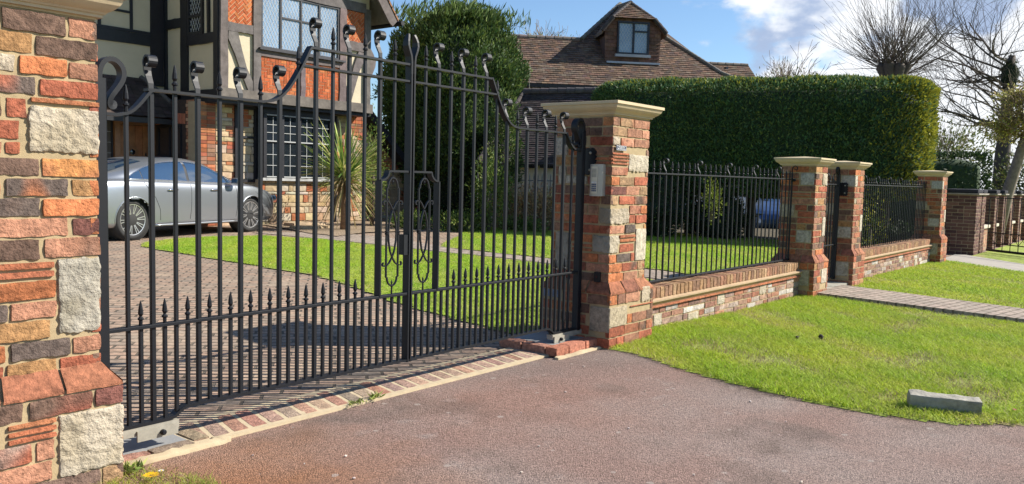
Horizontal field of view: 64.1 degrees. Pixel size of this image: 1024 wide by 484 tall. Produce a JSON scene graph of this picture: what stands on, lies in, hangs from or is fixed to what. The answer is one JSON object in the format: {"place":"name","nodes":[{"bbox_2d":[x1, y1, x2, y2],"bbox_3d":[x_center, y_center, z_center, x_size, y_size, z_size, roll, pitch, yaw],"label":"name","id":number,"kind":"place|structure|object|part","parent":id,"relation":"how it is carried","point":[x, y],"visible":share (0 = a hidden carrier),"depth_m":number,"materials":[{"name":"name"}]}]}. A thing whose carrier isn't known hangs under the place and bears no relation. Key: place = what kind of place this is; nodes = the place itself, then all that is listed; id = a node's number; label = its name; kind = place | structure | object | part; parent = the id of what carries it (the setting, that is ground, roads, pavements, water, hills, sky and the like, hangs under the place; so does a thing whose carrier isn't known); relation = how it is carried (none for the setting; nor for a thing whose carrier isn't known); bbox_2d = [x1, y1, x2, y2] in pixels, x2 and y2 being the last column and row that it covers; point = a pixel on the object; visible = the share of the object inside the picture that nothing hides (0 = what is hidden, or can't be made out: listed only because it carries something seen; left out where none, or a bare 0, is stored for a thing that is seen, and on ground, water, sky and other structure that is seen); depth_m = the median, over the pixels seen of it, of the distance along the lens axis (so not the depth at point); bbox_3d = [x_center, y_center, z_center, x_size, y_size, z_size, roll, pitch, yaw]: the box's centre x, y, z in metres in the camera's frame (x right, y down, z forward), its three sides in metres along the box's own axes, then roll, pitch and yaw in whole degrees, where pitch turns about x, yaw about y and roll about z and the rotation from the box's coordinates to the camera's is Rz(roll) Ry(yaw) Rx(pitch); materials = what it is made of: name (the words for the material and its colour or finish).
{"place":"outdoors","nodes":[
{"label":"outdoors","id":0,"kind":"place"},
{"bbox_2d":[140,235,648,332],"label":"lawn","id":1,"kind":"structure","parent":0,"point":[400,271],"depth_m":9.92,"materials":[{"name":"plant"}]},
{"bbox_2d":[253,232,683,278],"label":"garden path","id":2,"kind":"structure","parent":0,"point":[356,238],"depth_m":13.72,"materials":[{"name":"grey stone"}]},
{"bbox_2d":[108,219,954,424],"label":"driveway","id":3,"kind":"structure","parent":0,"point":[139,272],"depth_m":6.54,"materials":[{"name":"grey brick"}]},
{"bbox_2d":[107,156,275,240],"bbox_3d":[-6.532,-0.856,15.118,2.240,1.451,4.940,3,5,22],"label":"parked car","id":4,"kind":"object","parent":3,"relation":"on","point":[138,196],"visible":0.54,"depth_m":14.35,"materials":[{"name":"paint"},{"name":"glass"},{"name":"rubber"}]},
{"bbox_3d":[-7.034,-1.301,13.838,1.200,0.251,0.850,3,5,22],"label":"rear window","id":5,"kind":"part","parent":4,"relation":"part of","materials":[{"name":"blue glass"}]},
{"bbox_3d":[-6.281,-1.121,13.570,0.087,0.145,0.290,3,5,22],"label":"side window","id":6,"kind":"part","parent":4,"relation":"part of","materials":[{"name":"blue glass"}]},
{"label":"side window","id":7,"kind":"part","parent":4,"relation":"part of","materials":[{"name":"blue glass"}]},
{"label":"side window","id":8,"kind":"part","parent":4,"relation":"part of","materials":[{"name":"blue glass"}]},
{"bbox_2d":[94,0,404,225],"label":"tudor house","id":9,"kind":"structure","parent":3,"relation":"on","point":[256,39],"depth_m":18.11,"materials":[{"name":"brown wood"}]},
{"bbox_2d":[107,120,112,157],"bbox_3d":[-8.864,-1.930,17.627,0.050,1.440,0.500,5,6,39],"label":"window","id":10,"kind":"structure","parent":9,"relation":"in","point":[111,131],"depth_m":17.76,"materials":[{"name":"black glass"}]},
{"bbox_2d":[96,0,150,34],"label":"window","id":11,"kind":"structure","parent":9,"relation":"in","point":[130,11],"depth_m":17.66,"materials":[{"name":"black glass"}]},
{"bbox_2d":[120,125,147,155],"bbox_3d":[-8.384,-1.585,18.192,0.075,1.990,0.652,5,6,39],"label":"door","id":12,"kind":"structure","parent":9,"relation":"in","point":[138,135],"depth_m":18.16,"materials":[{"name":"brown wood"}]},
{"bbox_2d":[157,125,181,158],"bbox_3d":[-7.556,-1.692,18.087,1.000,1.760,0.060,5,6,39],"label":"window","id":13,"kind":"structure","parent":9,"relation":"in","point":[169,127],"depth_m":18.03,"materials":[{"name":"black glass"}]},
{"bbox_2d":[187,0,203,35],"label":"window","id":14,"kind":"structure","parent":9,"relation":"in","point":[195,8],"depth_m":17.51,"materials":[{"name":"black glass"}]},
{"bbox_2d":[234,106,256,181],"bbox_3d":[-5.927,-2.163,18.159,0.080,1.670,0.540,5,6,39],"label":"window","id":15,"kind":"structure","parent":9,"relation":"in","point":[254,127],"depth_m":18.17,"materials":[{"name":"glass"}]},
{"bbox_2d":[257,107,330,181],"bbox_3d":[-5.099,-2.268,19.080,0.500,1.680,1.980,5,6,39],"label":"bay window","id":16,"kind":"structure","parent":9,"relation":"in","point":[269,114],"depth_m":18.79,"materials":[{"name":"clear glass"}]},
{"bbox_2d":[261,0,339,59],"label":"window","id":17,"kind":"structure","parent":9,"relation":"in","point":[284,23],"depth_m":18.40,"materials":[{"name":"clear glass"}]},
{"bbox_2d":[366,151,370,186],"bbox_3d":[-3.935,-1.940,21.601,0.060,1.000,0.470,5,6,39],"label":"window","id":18,"kind":"structure","parent":9,"relation":"in","point":[366,151],"depth_m":21.75,"materials":[{"name":"glass"}]},
{"bbox_2d":[126,347,549,461],"bbox_3d":[-0.667,0.884,5.033,0.370,0.058,3.620,5,6,39],"label":"threshold","id":19,"kind":"object","parent":3,"relation":"on","point":[284,421],"visible":0.14,"depth_m":4.64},
{"bbox_2d":[122,427,231,465],"bbox_3d":[-1.670,0.941,3.756,0.432,0.057,0.607,5,6,39],"label":"motor cover","id":20,"kind":"object","parent":19,"relation":"on","point":[169,446],"visible":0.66,"depth_m":3.72,"materials":[{"name":"metal"}]},
{"bbox_2d":[179,348,541,441],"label":"edging bricks","id":21,"kind":"object","parent":19,"relation":"on","point":[213,427],"visible":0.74,"depth_m":4.68,"materials":[{"name":"brick"}]},
{"bbox_2d":[366,391,384,398],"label":"weed","id":22,"kind":"object","parent":19,"relation":"on","point":[375,395],"visible":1,"depth_m":4.61,"materials":[{"name":"green plant"}]},
{"bbox_2d":[264,222,416,235],"bbox_3d":[-3.306,-0.333,18.239,3.800,0.001,4.600,5,6,39],"label":"gravel bed","id":23,"kind":"object","parent":3,"relation":"on","point":[353,229],"visible":0.36,"depth_m":17.46,"materials":[{"name":"beige gravel"}]},
{"bbox_2d":[284,221,329,228],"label":"bed slabs","id":24,"kind":"structure","parent":23,"relation":"on","point":[305,224],"depth_m":17.94,"materials":[{"name":"beige stone"}]},
{"bbox_2d":[300,119,386,229],"bbox_3d":[-3.528,-1.400,17.185,1.975,2.693,1.978,5,6,39],"label":"cordyline palm","id":25,"kind":"object","parent":23,"relation":"on","point":[340,171],"visible":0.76,"depth_m":17.02,"materials":[{"name":"green plant"}]},
{"bbox_2d":[355,104,389,225],"bbox_3d":[-3.166,-1.736,18.674,1.030,2.841,0.906,5,6,39],"label":"leafy shrub","id":26,"kind":"object","parent":23,"relation":"on","point":[373,190],"visible":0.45,"depth_m":18.72,"materials":[{"name":"green plant"}]},
{"bbox_2d":[388,209,432,229],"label":"leafy shrub","id":27,"kind":"object","parent":23,"relation":"on","point":[423,225],"visible":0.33,"depth_m":18.25,"materials":[{"name":"green plant"}]},
{"bbox_2d":[119,240,1023,483],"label":"road","id":28,"kind":"structure","parent":0,"point":[479,429],"depth_m":4.03,"materials":[{"name":"grey asphalt"}]},
{"bbox_2d":[123,457,147,473],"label":"weed","id":29,"kind":"object","parent":28,"relation":"on","point":[131,469],"visible":0.77,"depth_m":3.40,"materials":[{"name":"green plant"}]},
{"bbox_2d":[91,459,229,483],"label":"grass","id":30,"kind":"structure","parent":28,"relation":"on","point":[146,479],"depth_m":3.32,"materials":[{"name":"green plant"}]},
{"bbox_2d":[142,472,158,482],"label":"dandelion","id":31,"kind":"object","parent":30,"relation":"on","point":[151,473],"visible":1,"depth_m":3.29,"materials":[{"name":"yellow plant"}]},
{"bbox_2d":[347,398,372,405],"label":"weed","id":32,"kind":"object","parent":28,"relation":"on","point":[356,402],"visible":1,"depth_m":4.50,"materials":[{"name":"green plant"}]},
{"bbox_2d":[499,331,601,359],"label":"brick step","id":33,"kind":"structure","parent":28,"relation":"on","point":[539,342],"depth_m":6.06,"materials":[{"name":"brick"}]},
{"bbox_2d":[982,224,990,250],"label":"dwarf wall","id":34,"kind":"structure","parent":28,"relation":"on","point":[986,229],"depth_m":18.76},
{"bbox_2d":[1004,192,1016,244],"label":"coped pillar","id":35,"kind":"structure","parent":28,"relation":"on","point":[1008,228],"depth_m":20.87,"materials":[{"name":"brown brick"}]},
{"bbox_2d":[1011,221,1015,241],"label":"dwarf wall","id":36,"kind":"structure","parent":28,"relation":"on","point":[1013,222],"depth_m":21.89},
{"bbox_2d":[1012,190,1023,241],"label":"coped pillar","id":37,"kind":"structure","parent":28,"relation":"on","point":[1016,210],"depth_m":21.97,"materials":[{"name":"brown brick"}]},
{"bbox_2d":[1019,219,1023,239],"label":"dwarf wall","id":38,"kind":"structure","parent":28,"relation":"on","point":[1022,220],"depth_m":23.06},
{"bbox_2d":[1021,191,1023,239],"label":"coped pillar","id":39,"kind":"structure","parent":28,"relation":"on","point":[1022,217],"depth_m":23.15,"materials":[{"name":"brown brick"}]},
{"bbox_2d":[441,227,777,273],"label":"lawn","id":40,"kind":"structure","parent":0,"point":[704,258],"depth_m":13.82,"materials":[{"name":"plant"}]},
{"bbox_2d":[425,208,492,231],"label":"leafy shrub","id":41,"kind":"object","parent":40,"relation":"on","point":[455,220],"visible":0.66,"depth_m":17.84,"materials":[{"name":"green plant"}]},
{"bbox_2d":[465,146,514,230],"bbox_3d":[-0.491,-1.016,18.059,1.109,2.352,1.142,5,6,39],"label":"leafy shrub","id":42,"kind":"object","parent":40,"relation":"on","point":[489,222],"visible":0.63,"depth_m":17.98,"materials":[{"name":"green plant"}]},
{"bbox_2d":[497,164,520,229],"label":"leafy shrub","id":43,"kind":"object","parent":40,"relation":"on","point":[511,201],"visible":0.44,"depth_m":18.53,"materials":[{"name":"green plant"}]},
{"bbox_2d":[486,179,552,230],"bbox_3d":[0.416,-0.807,18.992,2.291,1.314,0.725,3,5,23],"label":"beech hedge","id":44,"kind":"object","parent":40,"relation":"on","point":[520,200],"visible":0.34,"depth_m":18.87,"materials":[{"name":"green plant"}]},
{"bbox_2d":[492,214,550,231],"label":"leafy shrub","id":45,"kind":"object","parent":40,"relation":"on","point":[529,224],"visible":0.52,"depth_m":18.37,"materials":[{"name":"green plant"}]},
{"bbox_2d":[646,165,697,236],"bbox_3d":[3.047,-0.845,18.014,2.338,2.211,1.925,5,6,39],"label":"evergreen shrub","id":46,"kind":"object","parent":40,"relation":"on","point":[655,205],"visible":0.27,"depth_m":17.42,"materials":[{"name":"green plant"}]},
{"bbox_2d":[700,176,726,225],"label":"golden shrub","id":47,"kind":"object","parent":40,"relation":"on","point":[711,206],"visible":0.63,"depth_m":15.85,"materials":[{"name":"green plant"}]},
{"bbox_2d":[684,191,755,238],"bbox_3d":[4.519,-0.430,17.863,1.524,1.406,1.425,5,6,39],"label":"evergreen shrub","id":48,"kind":"object","parent":40,"relation":"on","point":[720,218],"visible":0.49,"depth_m":17.55,"materials":[{"name":"green plant"}]},
{"bbox_2d":[431,218,944,243],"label":"garden ground","id":49,"kind":"structure","parent":0,"point":[759,232],"depth_m":19.75,"materials":[{"name":"green plant"}]},
{"bbox_2d":[370,84,389,99],"bbox_3d":[-5.394,-4.545,36.996,2.254,5.874,2.092,5,6,39],"label":"background tree","id":50,"kind":"object","parent":49,"relation":"on","point":[376,92],"visible":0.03,"depth_m":36.68,"materials":[{"name":"green plant"}]},
{"bbox_2d":[375,0,532,218],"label":"conifer","id":51,"kind":"object","parent":49,"relation":"on","point":[474,28],"visible":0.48,"depth_m":21.94,"materials":[{"name":"green plant"}]},
{"bbox_2d":[482,84,524,199],"bbox_3d":[-0.181,-2.208,19.391,1.094,3.098,1.149,5,6,39],"label":"leafy shrub","id":52,"kind":"object","parent":49,"relation":"on","point":[512,111],"visible":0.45,"depth_m":19.25,"materials":[{"name":"green plant"}]},
{"bbox_2d":[477,173,552,224],"bbox_3d":[0.166,-0.987,19.526,2.210,1.320,0.023,3,5,22],"label":"garden fence","id":53,"kind":"object","parent":49,"relation":"on","point":[529,180],"visible":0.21,"depth_m":19.35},
{"bbox_2d":[476,87,598,224],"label":"outbuilding","id":54,"kind":"structure","parent":49,"relation":"on","point":[534,99],"depth_m":21.22,"materials":[{"name":"tile"}]},
{"bbox_2d":[529,64,553,87],"bbox_3d":[0.783,-4.496,23.772,0.906,1.300,0.142,1,4,-10],"label":"tv aerial","id":55,"kind":"object","parent":54,"relation":"attached to","point":[538,71],"visible":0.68,"depth_m":23.70,"materials":[{"name":"metal"}]},
{"bbox_2d":[516,19,579,36],"bbox_3d":[1.350,-5.675,36.506,3.949,8.538,3.625,2,4,5],"label":"background tree","id":56,"kind":"object","parent":49,"relation":"on","point":[539,33],"visible":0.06,"depth_m":35.93,"materials":[{"name":"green plant"}]},
{"bbox_2d":[414,0,754,213],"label":"neighbour house","id":57,"kind":"structure","parent":49,"relation":"on","point":[629,40],"depth_m":26.95,"materials":[{"name":"tile"}]},
{"bbox_2d":[616,21,649,54],"bbox_3d":[3.993,-6.714,26.930,1.080,1.060,0.080,1,4,-8],"label":"dormer window","id":58,"kind":"structure","parent":57,"relation":"in","point":[632,37],"depth_m":26.93,"materials":[{"name":"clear glass"}]},
{"bbox_2d":[590,72,942,243],"bbox_3d":[5.355,-1.855,18.274,7.511,3.716,2.698,3,5,21],"label":"clipped hedge","id":59,"kind":"object","parent":49,"relation":"on","point":[883,125],"visible":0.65,"depth_m":17.03,"materials":[{"name":"green plant"}]},
{"bbox_2d":[755,198,779,228],"bbox_3d":[8.158,-0.889,24.290,2.240,1.451,4.940,3,5,19],"label":"parked car","id":60,"kind":"object","parent":49,"relation":"on","point":[764,209],"visible":0.12,"depth_m":22.28,"materials":[{"name":"paint"}]},
{"bbox_2d":[756,40,843,89],"bbox_3d":[11.042,-4.536,33.138,3.456,7.262,3.635,-1,5,-27],"label":"background tree","id":61,"kind":"object","parent":49,"relation":"on","point":[788,72],"visible":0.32,"depth_m":32.89,"materials":[{"name":"brown plant"}]},
{"bbox_2d":[756,149,994,226],"bbox_3d":[7.884,-1.942,29.365,16.436,3.243,2.074,3,5,21],"label":"hedge","id":62,"kind":"object","parent":49,"relation":"on","point":[967,174],"visible":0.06,"depth_m":26.30,"materials":[{"name":"green plant"}]},
{"bbox_2d":[860,185,894,245],"bbox_3d":[6.382,-0.249,14.753,0.930,1.539,1.863,5,6,39],"label":"forsythia","id":63,"kind":"object","parent":49,"relation":"on","point":[874,223],"visible":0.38,"depth_m":14.80,"materials":[{"name":"green plant"}]},
{"bbox_2d":[860,220,913,245],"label":"evergreen shrub","id":64,"kind":"object","parent":49,"relation":"on","point":[891,232],"visible":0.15,"depth_m":17.03,"materials":[{"name":"green plant"}]},
{"bbox_2d":[811,0,1001,90],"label":"pollarded tree","id":65,"kind":"object","parent":49,"relation":"on","point":[887,65],"visible":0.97,"depth_m":28.31,"materials":[{"name":"brown plant"}]},
{"bbox_2d":[813,0,1023,189],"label":"bare tree","id":66,"kind":"object","parent":49,"relation":"on","point":[1007,67],"visible":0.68,"depth_m":32.36,"materials":[{"name":"brown plant"}]},
{"bbox_2d":[925,90,1013,165],"bbox_3d":[20.774,-4.331,39.890,7.260,6.308,6.858,5,6,39],"label":"background tree","id":67,"kind":"object","parent":49,"relation":"on","point":[942,146],"visible":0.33,"depth_m":38.82,"materials":[{"name":"green plant"}]},
{"bbox_2d":[370,0,1023,190],"label":"sky","id":68,"kind":"structure","parent":0,"point":[730,31],"materials":[{"name":"blue"}]},
{"bbox_2d":[609,294,1023,425],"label":"verge","id":69,"kind":"structure","parent":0,"point":[885,414],"depth_m":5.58,"materials":[{"name":"plant"}]},
{"bbox_2d":[539,100,664,349],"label":"brick pillar","id":70,"kind":"structure","parent":69,"relation":"on","point":[617,304],"depth_m":6.32,"materials":[{"name":"brick"}]},
{"bbox_2d":[409,35,585,361],"bbox_3d":[-0.026,-0.240,5.553,0.092,2.030,1.840,5,6,39],"label":"gate leaf","id":71,"kind":"object","parent":70,"relation":"attached to","point":[558,335],"visible":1,"depth_m":5.44,"materials":[{"name":"black metal"}]},
{"bbox_2d":[576,148,596,174],"bbox_3d":[0.569,-0.619,6.285,0.179,0.208,0.026,5,6,39],"label":"hinge plate","id":72,"kind":"object","parent":70,"relation":"attached to","point":[590,156],"visible":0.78,"depth_m":6.27,"materials":[{"name":"black metal"}]},
{"bbox_2d":[594,272,600,281],"bbox_3d":[0.653,0.268,6.263,0.048,0.080,0.034,5,6,39],"label":"gate sensor","id":73,"kind":"object","parent":70,"relation":"on","point":[597,276],"visible":1,"depth_m":6.25,"materials":[{"name":"black plastic"}]},
{"bbox_2d":[589,164,605,195],"bbox_3d":[0.649,-0.470,6.211,0.112,0.242,0.054,5,6,39],"label":"entry keypad","id":74,"kind":"object","parent":70,"relation":"attached to","point":[597,178],"visible":1,"depth_m":6.19,"materials":[{"name":"metal"}]},
{"bbox_2d":[616,145,626,150],"bbox_3d":[0.832,-0.715,6.221,0.007,0.038,0.145,5,6,39],"label":"wall plaque","id":75,"kind":"object","parent":70,"relation":"attached to","point":[621,148],"depth_m":6.21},
{"bbox_2d":[907,389,982,416],"bbox_3d":[2.470,0.950,4.684,0.376,0.155,0.108,4,10,19],"label":"kerb block","id":76,"kind":"object","parent":69,"relation":"on","point":[956,402],"depth_m":4.64,"materials":[{"name":"concrete"}]},
{"bbox_2d":[818,285,1023,322],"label":"path","id":77,"kind":"structure","parent":0,"point":[939,305],"depth_m":9.21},
{"bbox_2d":[853,260,1023,307],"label":"verge","id":78,"kind":"structure","parent":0,"point":[955,288],"depth_m":11.17,"materials":[{"name":"plant"}]},
{"bbox_2d":[946,254,1023,271],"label":"pavement","id":79,"kind":"structure","parent":0,"point":[968,259],"depth_m":15.54,"materials":[{"name":"concrete"}]},
{"bbox_2d":[971,240,1023,263],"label":"verge","id":80,"kind":"structure","parent":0,"point":[1015,258],"depth_m":17.46,"materials":[{"name":"plant"}]},
{"label":"ground","id":81,"kind":"structure","parent":0,"visible":0},
{"bbox_2d":[0,0,124,483],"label":"brick pillar","id":82,"kind":"structure","parent":81,"relation":"on","point":[62,414],"depth_m":3.10,"materials":[{"name":"brick"}]},
{"bbox_2d":[95,17,412,442],"bbox_3d":[-1.183,-0.159,4.124,0.092,2.030,1.840,5,6,39],"label":"gate leaf","id":83,"kind":"object","parent":82,"relation":"attached to","point":[154,426],"visible":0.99,"depth_m":4.07,"materials":[{"name":"black metal"}]},
{"bbox_2d":[651,261,802,327],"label":"boundary wall","id":84,"kind":"structure","parent":81,"relation":"on","point":[692,297],"depth_m":8.15,"materials":[{"name":"brick"}]},
{"bbox_2d":[643,158,797,282],"bbox_3d":[2.137,-0.253,8.320,0.096,1.162,3.970,5,6,39],"label":"railing","id":85,"kind":"object","parent":84,"relation":"on","point":[662,279],"visible":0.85,"depth_m":8.33,"materials":[{"name":"black metal"}]},
{"bbox_2d":[772,157,836,295],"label":"brick pillar","id":86,"kind":"structure","parent":81,"relation":"on","point":[808,218],"depth_m":9.81,"materials":[{"name":"brick"}]},
{"bbox_2d":[823,167,840,278],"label":"pedestrian gate","id":87,"kind":"structure","parent":86,"relation":"attached to","point":[833,244],"depth_m":10.90,"materials":[{"name":"black metal"}]},
{"bbox_2d":[826,281,847,288],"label":"gate sill","id":88,"kind":"structure","parent":81,"relation":"on","point":[830,284],"depth_m":10.79,"materials":[{"name":"concrete"}]},
{"bbox_2d":[824,161,871,285],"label":"brick pillar","id":89,"kind":"structure","parent":81,"relation":"on","point":[850,258],"depth_m":10.98,"materials":[{"name":"brick"}]},
{"bbox_2d":[840,182,847,195],"bbox_3d":[4.440,-0.706,10.948,0.113,0.180,0.026,5,6,39],"label":"hinge plate","id":90,"kind":"object","parent":89,"relation":"attached to","point":[843,189],"visible":1,"depth_m":10.95,"materials":[{"name":"black metal"}]},
{"bbox_2d":[862,238,932,277],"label":"boundary wall","id":91,"kind":"structure","parent":81,"relation":"on","point":[881,259],"depth_m":13.22,"materials":[{"name":"brick"}]},
{"bbox_2d":[860,175,926,248],"bbox_3d":[6.134,-0.502,13.293,0.055,1.102,4.920,5,6,39],"label":"railing","id":92,"kind":"object","parent":91,"relation":"on","point":[915,183],"visible":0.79,"depth_m":13.47,"materials":[{"name":"black metal"}]},
{"bbox_2d":[911,170,952,262],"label":"brick pillar","id":93,"kind":"structure","parent":81,"relation":"on","point":[935,208],"depth_m":15.09,"materials":[{"name":"brick"}]},
{"bbox_2d":[945,189,984,254],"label":"coped pillar","id":94,"kind":"structure","parent":81,"relation":"on","point":[963,220],"depth_m":17.32,"materials":[{"name":"brown brick"}]},
{"bbox_2d":[978,189,988,253],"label":"coped pillar","id":95,"kind":"structure","parent":81,"relation":"on","point":[982,223],"depth_m":17.79,"materials":[{"name":"brown brick"}]},
{"bbox_2d":[952,65,1023,232],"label":"young leafy tree","id":96,"kind":"object","parent":81,"relation":"on","point":[1012,126],"visible":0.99,"depth_m":20.27,"materials":[{"name":"green plant"}]},
{"bbox_2d":[984,190,1000,248],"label":"coped pillar","id":97,"kind":"structure","parent":81,"relation":"on","point":[992,215],"depth_m":18.99,"materials":[{"name":"brown brick"}]},
{"bbox_2d":[994,190,1008,246],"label":"coped pillar","id":98,"kind":"structure","parent":81,"relation":"on","point":[1000,211],"depth_m":19.91,"materials":[{"name":"brown brick"}]},
{"bbox_2d":[980,134,1023,190],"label":"background tree","id":99,"kind":"object","parent":81,"relation":"on","point":[1004,173],"visible":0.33,"depth_m":30.61,"materials":[{"name":"green plant"}]},
{"bbox_2d":[986,197,1023,254],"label":"gate","id":100,"kind":"structure","parent":81,"relation":"on","point":[1010,245],"depth_m":17.66,"materials":[{"name":"black metal"}]}
]}

